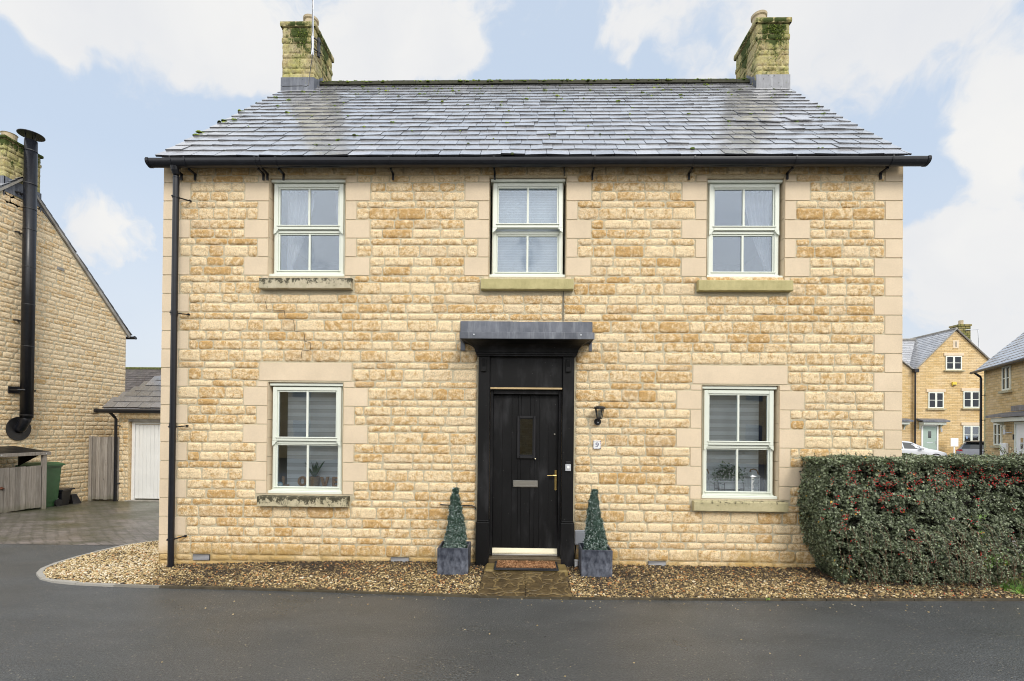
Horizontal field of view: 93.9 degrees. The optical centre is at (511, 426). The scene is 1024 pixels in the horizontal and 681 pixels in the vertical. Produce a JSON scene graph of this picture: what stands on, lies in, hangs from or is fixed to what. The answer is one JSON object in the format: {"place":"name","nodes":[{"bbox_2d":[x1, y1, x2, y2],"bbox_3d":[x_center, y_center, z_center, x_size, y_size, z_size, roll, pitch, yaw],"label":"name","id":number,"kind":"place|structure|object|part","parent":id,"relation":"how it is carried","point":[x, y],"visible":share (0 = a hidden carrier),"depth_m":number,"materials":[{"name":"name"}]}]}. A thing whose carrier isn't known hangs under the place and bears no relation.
{"place":"outdoors","nodes":[
{"label":"outdoors","id":0,"kind":"place"},
{"bbox_2d":[0,499,159,544],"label":"block paving","id":1,"kind":"structure","parent":0,"point":[104,522],"depth_m":8.85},
{"bbox_2d":[0,446,50,512],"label":"timber bin store","id":2,"kind":"structure","parent":1,"relation":"on","point":[23,487],"depth_m":10.81,"materials":[{"name":"grey wood"}]},
{"bbox_2d":[0,465,40,512],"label":"door","id":3,"kind":"structure","parent":2,"relation":"in","point":[20,487],"depth_m":10.71,"materials":[{"name":"grey wood"}]},
{"bbox_2d":[15,462,64,507],"bbox_3d":[-11.472,1.411,11.643,0.580,1.110,0.670,1,0,-2],"label":"wheelie bin","id":4,"kind":"object","parent":1,"relation":"on","point":[53,479],"visible":0.45,"depth_m":11.70,"materials":[{"name":"green plastic"}]},
{"bbox_2d":[58,487,74,505],"bbox_3d":[-11.447,1.762,12.090,0.410,0.430,0.475,1,0,-13],"label":"food waste caddy","id":5,"kind":"object","parent":1,"relation":"on","point":[64,494],"visible":0.57,"depth_m":12.07,"materials":[{"name":"black plastic"}]},
{"bbox_2d":[69,494,81,503],"bbox_3d":[-11.577,1.884,12.534,0.380,0.250,0.240,1,0,1],"label":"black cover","id":6,"kind":"object","parent":1,"relation":"on","point":[74,499],"visible":0.39,"depth_m":12.50,"materials":[{"name":"plastic"}]},
{"bbox_2d":[125,367,161,391],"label":"roof","id":7,"kind":"structure","parent":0,"point":[133,375],"depth_m":32.62,"materials":[{"name":"brown tile"}]},
{"bbox_2d":[0,544,1023,680],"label":"road","id":8,"kind":"structure","parent":0,"point":[49,631],"depth_m":3.92,"materials":[{"name":"grey asphalt"}]},
{"bbox_2d":[0,0,1023,366],"label":"sky","id":9,"kind":"structure","parent":0,"point":[109,86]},
{"bbox_2d":[477,571,571,597],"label":"path","id":10,"kind":"structure","parent":0,"point":[530,584],"depth_m":5.08,"materials":[{"name":"beige stone"}]},
{"bbox_3d":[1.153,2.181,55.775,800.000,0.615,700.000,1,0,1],"label":"ground","id":11,"kind":"structure","parent":0,"visible":0},
{"bbox_2d":[0,129,136,500],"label":"neighbouring house","id":12,"kind":"structure","parent":11,"relation":"on","point":[65,333],"depth_m":12.16,"materials":[{"name":"stone"}]},
{"bbox_2d":[94,375,161,501],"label":"garage","id":13,"kind":"structure","parent":11,"relation":"on","point":[137,409],"depth_m":13.41,"materials":[{"name":"beige stone"}]},
{"bbox_2d":[88,436,119,500],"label":"timber gate","id":14,"kind":"structure","parent":13,"relation":"attached to","point":[101,468],"depth_m":13.32,"materials":[{"name":"brown wood"}]},
{"bbox_2d":[131,422,160,499],"bbox_3d":[-9.409,0.970,13.414,2.540,2.220,0.060,1,0,1],"label":"garage door","id":15,"kind":"structure","parent":13,"relation":"in","point":[145,467],"depth_m":13.43,"materials":[{"name":"white plastic"}]},
{"bbox_2d":[36,540,1023,600],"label":"kerb edging","id":16,"kind":"object","parent":11,"relation":"on","point":[40,574],"visible":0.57,"depth_m":4.88,"materials":[{"name":"concrete"}]},
{"bbox_2d":[43,540,1023,598],"bbox_3d":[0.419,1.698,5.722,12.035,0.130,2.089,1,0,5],"label":"gravel","id":17,"kind":"structure","parent":11,"relation":"on","point":[127,557],"depth_m":5.30,"materials":[{"name":"beige gravel"}]},
{"bbox_2d":[437,541,470,574],"bbox_3d":[-0.669,1.522,5.570,0.348,0.305,0.348,1,0,1],"label":"planter","id":18,"kind":"object","parent":17,"relation":"on","point":[453,561],"visible":0.85,"depth_m":5.40,"materials":[{"name":"stone"}]},
{"bbox_2d":[443,487,467,547],"bbox_3d":[-0.660,1.075,5.573,0.315,0.750,0.320,1,0,1],"label":"topiary","id":19,"kind":"object","parent":18,"relation":"on","point":[455,534],"visible":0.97,"depth_m":5.51,"materials":[{"name":"green plant"}]},
{"bbox_2d":[484,563,567,576],"bbox_3d":[0.161,1.687,5.534,0.950,0.140,0.275,1,0,1],"label":"doorstep","id":20,"kind":"object","parent":17,"relation":"on","point":[490,567],"visible":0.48,"depth_m":5.41,"materials":[{"name":"stone"}]},
{"bbox_2d":[494,560,558,570],"bbox_3d":[0.164,1.594,5.557,0.730,0.044,0.369,1,0,1],"label":"doormat","id":21,"kind":"object","parent":20,"relation":"on","point":[536,565],"visible":0.99,"depth_m":5.46,"materials":[{"name":"brown fabric"}]},
{"bbox_2d":[578,543,612,577],"bbox_3d":[0.960,1.537,5.536,0.348,0.305,0.348,1,0,2],"label":"planter","id":22,"kind":"object","parent":17,"relation":"on","point":[594,563],"visible":0.83,"depth_m":5.36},
{"bbox_2d":[583,489,608,549],"bbox_3d":[0.967,1.089,5.542,0.314,0.751,0.310,0,0,1],"label":"topiary","id":23,"kind":"object","parent":22,"relation":"in","point":[595,538],"visible":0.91,"depth_m":5.48,"materials":[{"name":"green plant"}]},
{"bbox_2d":[796,445,1023,595],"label":"cotoneaster hedge","id":24,"kind":"object","parent":17,"relation":"on","point":[951,518],"visible":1,"depth_m":5.26,"materials":[{"name":"green plant"}]},
{"bbox_2d":[979,569,1023,594],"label":"verge grass","id":25,"kind":"structure","parent":17,"relation":"on","point":[1013,583],"depth_m":5.21,"materials":[{"name":"green plant"}]},
{"bbox_2d":[144,10,931,568],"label":"stone house","id":26,"kind":"structure","parent":11,"relation":"on","point":[418,332],"depth_m":5.82,"materials":[{"name":"stone"}]},
{"bbox_2d":[282,476,288,485],"bbox_3d":[-2.850,0.684,6.022,0.080,0.125,0.025,1,0,1],"label":"wooden letter","id":27,"kind":"object","parent":26,"relation":"on","point":[283,480],"visible":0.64,"depth_m":6.01,"materials":[{"name":"brown wood"}]},
{"bbox_2d":[287,191,314,269],"bbox_3d":[-2.704,-2.447,6.114,0.350,1.120,0.044,1,0,1],"label":"curtain","id":28,"kind":"object","parent":26,"relation":"hanging from","point":[297,208],"visible":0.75,"depth_m":6.12,"materials":[{"name":"white fabric"}]},
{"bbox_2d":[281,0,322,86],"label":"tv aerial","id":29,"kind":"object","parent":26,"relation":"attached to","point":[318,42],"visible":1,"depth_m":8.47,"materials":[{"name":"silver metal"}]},
{"bbox_2d":[298,476,305,485],"bbox_3d":[-2.655,0.686,6.053,0.112,0.125,0.025,1,0,1],"label":"wooden letter","id":30,"kind":"object","parent":26,"relation":"on","point":[299,481],"visible":0.88,"depth_m":6.04,"materials":[{"name":"brown wood"}]},
{"bbox_2d":[268,383,342,493],"bbox_3d":[-2.532,0.140,5.926,0.930,1.361,0.125,1,0,1],"label":"window","id":31,"kind":"structure","parent":26,"relation":"in","point":[337,388],"depth_m":5.90,"materials":[{"name":"white paint"}]},
{"bbox_2d":[269,179,345,276],"bbox_3d":[-2.515,-2.452,5.943,0.945,1.206,0.125,1,0,1],"label":"window","id":32,"kind":"structure","parent":26,"relation":"in","point":[280,230],"depth_m":5.92,"materials":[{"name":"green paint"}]},
{"bbox_2d":[287,392,337,485],"bbox_3d":[-2.484,0.129,6.068,0.740,1.308,0.036,1,0,1],"label":"day night blind","id":33,"kind":"object","parent":26,"relation":"attached to","point":[322,414],"visible":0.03,"depth_m":6.07,"materials":[{"name":"grey fabric"}]},
{"bbox_2d":[309,461,324,485],"bbox_3d":[-2.469,0.588,5.999,0.261,0.324,0.128,1,0,1],"label":"aloe in rope pot","id":34,"kind":"object","parent":26,"relation":"on","point":[314,479],"visible":0.95,"depth_m":5.98,"materials":[{"name":"wicker"}]},
{"bbox_2d":[320,477,328,485],"bbox_3d":[-2.356,0.688,6.011,0.110,0.125,0.025,1,0,1],"label":"wooden letter","id":35,"kind":"object","parent":26,"relation":"on","point":[325,482],"visible":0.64,"depth_m":6.00,"materials":[{"name":"brown wood"}]},
{"bbox_2d":[332,477,337,486],"bbox_3d":[-2.218,0.690,6.008,0.075,0.125,0.025,1,0,1],"label":"wooden letter","id":36,"kind":"object","parent":26,"relation":"on","point":[333,481],"visible":0.7,"depth_m":6.00,"materials":[{"name":"brown wood"}]},
{"bbox_2d":[336,192,337,222],"bbox_3d":[-2.179,-2.442,6.123,0.180,1.120,0.044,1,0,1],"label":"curtain","id":37,"kind":"object","parent":26,"relation":"hanging from","point":[337,205],"visible":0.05,"depth_m":6.13,"materials":[{"name":"white fabric"}]},
{"bbox_2d":[492,395,557,553],"bbox_3d":[0.162,0.570,5.835,0.790,1.927,0.109,1,0,1],"label":"door","id":38,"kind":"structure","parent":26,"relation":"in","point":[525,486],"depth_m":5.84,"materials":[{"name":"black paint"}]},
{"bbox_2d":[496,190,558,271],"bbox_3d":[0.195,-2.431,6.013,0.830,1.138,0.036,1,0,1],"label":"pleated blind","id":39,"kind":"object","parent":26,"relation":"attached to","point":[542,254],"depth_m":6.01,"materials":[{"name":"white fabric"}]},
{"bbox_2d":[489,179,565,276],"bbox_3d":[0.192,-2.429,5.874,0.930,1.211,0.149,1,0,1],"label":"window","id":40,"kind":"structure","parent":26,"relation":"in","point":[498,184],"depth_m":5.85,"materials":[{"name":"white paint"}]},
{"bbox_2d":[565,461,570,470],"bbox_3d":[0.669,0.466,5.693,0.066,0.115,0.030,1,0,1],"label":"doorbell","id":41,"kind":"object","parent":26,"relation":"attached to","point":[567,466],"visible":1,"depth_m":5.69,"materials":[{"name":"silver metal"}]},
{"bbox_2d":[593,440,600,448],"bbox_3d":[1.024,0.214,5.753,0.092,0.104,0.014,1,0,1],"label":"house number tile","id":42,"kind":"object","parent":26,"relation":"attached to","point":[596,444],"visible":1,"depth_m":5.75,"materials":[{"name":"white ceramic"}]},
{"bbox_2d":[593,406,605,424],"bbox_3d":[1.039,-0.138,5.689,0.148,0.233,0.174,1,0,1],"label":"wall lantern","id":43,"kind":"object","parent":26,"relation":"attached to","point":[597,420],"depth_m":5.67,"materials":[{"name":"black metal"}]},
{"bbox_2d":[706,469,710,490],"bbox_3d":[2.354,0.650,5.898,0.142,0.292,0.140,1,0,-27],"label":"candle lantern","id":44,"kind":"object","parent":26,"relation":"on","point":[708,475],"visible":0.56,"depth_m":5.87,"materials":[{"name":"white metal"}]},
{"bbox_2d":[714,482,743,490],"bbox_3d":[2.678,0.740,5.894,0.316,0.118,0.115,1,0,1],"label":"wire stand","id":45,"kind":"object","parent":26,"relation":"on","point":[724,489],"visible":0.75,"depth_m":5.84,"materials":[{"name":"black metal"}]},
{"bbox_2d":[708,460,752,488],"bbox_3d":[2.682,0.574,5.908,0.584,0.380,0.155,1,0,1],"label":"flower trough","id":46,"kind":"object","parent":26,"relation":"on","point":[728,481],"visible":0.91,"depth_m":5.88,"materials":[{"name":"white ceramic"}]},
{"bbox_2d":[706,395,758,490],"bbox_3d":[2.672,0.173,5.959,0.795,1.318,0.036,1,0,1],"label":"day night blind","id":47,"kind":"object","parent":26,"relation":"hanging from","point":[722,417],"visible":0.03,"depth_m":5.96,"materials":[{"name":"grey fabric"}]},
{"bbox_2d":[702,386,776,498],"bbox_3d":[2.741,0.187,5.815,0.914,1.358,0.125,1,0,1],"label":"window","id":48,"kind":"structure","parent":26,"relation":"in","point":[737,391],"depth_m":5.79,"materials":[{"name":"green paint"}]},
{"bbox_2d":[707,180,782,277],"bbox_3d":[2.815,-2.394,5.831,0.922,1.201,0.125,1,0,1],"label":"window","id":49,"kind":"structure","parent":26,"relation":"in","point":[742,231],"depth_m":5.81,"materials":[{"name":"green paint"}]},
{"bbox_2d":[743,468,760,490],"bbox_3d":[2.954,0.655,5.885,0.142,0.292,0.140,1,0,-19],"label":"candle lantern","id":50,"kind":"object","parent":26,"relation":"on","point":[752,474],"visible":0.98,"depth_m":5.84,"materials":[{"name":"white metal"}]},
{"bbox_2d":[745,191,769,271],"bbox_3d":[3.070,-2.392,5.993,0.320,1.120,0.044,1,0,1],"label":"curtain","id":51,"kind":"object","parent":26,"relation":"hanging from","point":[757,206],"visible":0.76,"depth_m":5.99,"materials":[{"name":"white fabric"}]},
{"bbox_2d":[901,338,915,441],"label":"adjoining terrace house","id":52,"kind":"structure","parent":11,"relation":"on","point":[907,394],"depth_m":32.85,"materials":[{"name":"stone"}]},
{"bbox_2d":[910,320,989,455],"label":"gabled terrace house","id":53,"kind":"structure","parent":11,"relation":"on","point":[945,411],"depth_m":32.69,"materials":[{"name":"stone"}]},
{"bbox_2d":[923,426,936,449],"bbox_3d":[28.562,0.909,32.688,0.930,1.910,0.070,1,0,1],"label":"door","id":54,"kind":"structure","parent":53,"relation":"in","point":[929,432],"depth_m":32.68,"materials":[{"name":"green"}]},
{"bbox_2d":[928,392,943,407],"bbox_3d":[28.988,-1.837,32.691,1.030,1.090,0.072,1,0,1],"label":"window","id":55,"kind":"structure","parent":53,"relation":"in","point":[935,399],"depth_m":32.67,"materials":[{"name":"green paint"}]},
{"bbox_2d":[945,356,961,369],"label":"window","id":56,"kind":"structure","parent":53,"relation":"in","point":[951,362],"depth_m":32.66,"materials":[{"name":"green paint"}]},
{"bbox_2d":[963,426,978,442],"bbox_3d":[31.345,0.535,32.626,1.090,1.250,0.072,1,0,1],"label":"window","id":57,"kind":"structure","parent":53,"relation":"in","point":[970,433],"depth_m":32.62,"materials":[{"name":"green paint"}]},
{"bbox_2d":[963,391,979,407],"bbox_3d":[31.368,-1.880,32.641,1.090,1.120,0.072,1,0,1],"label":"window","id":58,"kind":"structure","parent":53,"relation":"in","point":[971,399],"depth_m":32.62,"materials":[{"name":"green paint"}]},
{"bbox_2d":[951,438,957,452],"bbox_3d":[29.690,1.366,32.081,0.500,1.250,0.050,1,0,1],"label":"white board on post","id":59,"kind":"object","parent":11,"relation":"on","point":[954,442],"visible":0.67,"depth_m":32.06,"materials":[{"name":"plastic"}]},
{"bbox_2d":[969,332,1023,456],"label":"corner stone house","id":60,"kind":"structure","parent":11,"relation":"on","point":[1003,370],"depth_m":21.25,"materials":[{"name":"stone"}]},
{"bbox_2d":[993,423,1002,444],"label":"window","id":61,"kind":"structure","parent":60,"relation":"in","point":[997,428],"depth_m":21.67,"materials":[{"name":"green paint"}]},
{"bbox_2d":[1002,365,1010,390],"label":"window","id":62,"kind":"structure","parent":60,"relation":"in","point":[1006,370],"depth_m":20.96,"materials":[{"name":"green paint"}]},
{"bbox_2d":[1016,424,1023,456],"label":"door","id":63,"kind":"structure","parent":60,"relation":"in","point":[1019,427],"depth_m":19.95,"materials":[{"name":"white plastic"}]},
{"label":"road beyond","id":64,"kind":"structure","parent":0,"visible":0},
{"bbox_2d":[901,441,946,455],"bbox_3d":[22.660,1.484,27.922,4.340,1.435,2.040,1,0,4],"label":"parked car","id":65,"kind":"object","parent":64,"relation":"on","point":[908,447],"visible":0.16,"depth_m":27.06,"materials":[{"name":"white paint"}]},
{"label":"windows","id":66,"kind":"part","parent":65,"relation":"part of","materials":[{"name":"grey glass"}]},
{"bbox_2d":[956,440,983,454],"bbox_3d":[26.599,1.489,26.636,3.970,1.485,2.040,1,0,-29],"label":"parked car","id":67,"kind":"object","parent":64,"relation":"on","point":[969,447],"visible":0.22,"depth_m":25.96,"materials":[{"name":"grey paint"}]},
{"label":"windows","id":68,"kind":"part","parent":67,"relation":"part of","materials":[{"name":"grey glass"}]}
]}

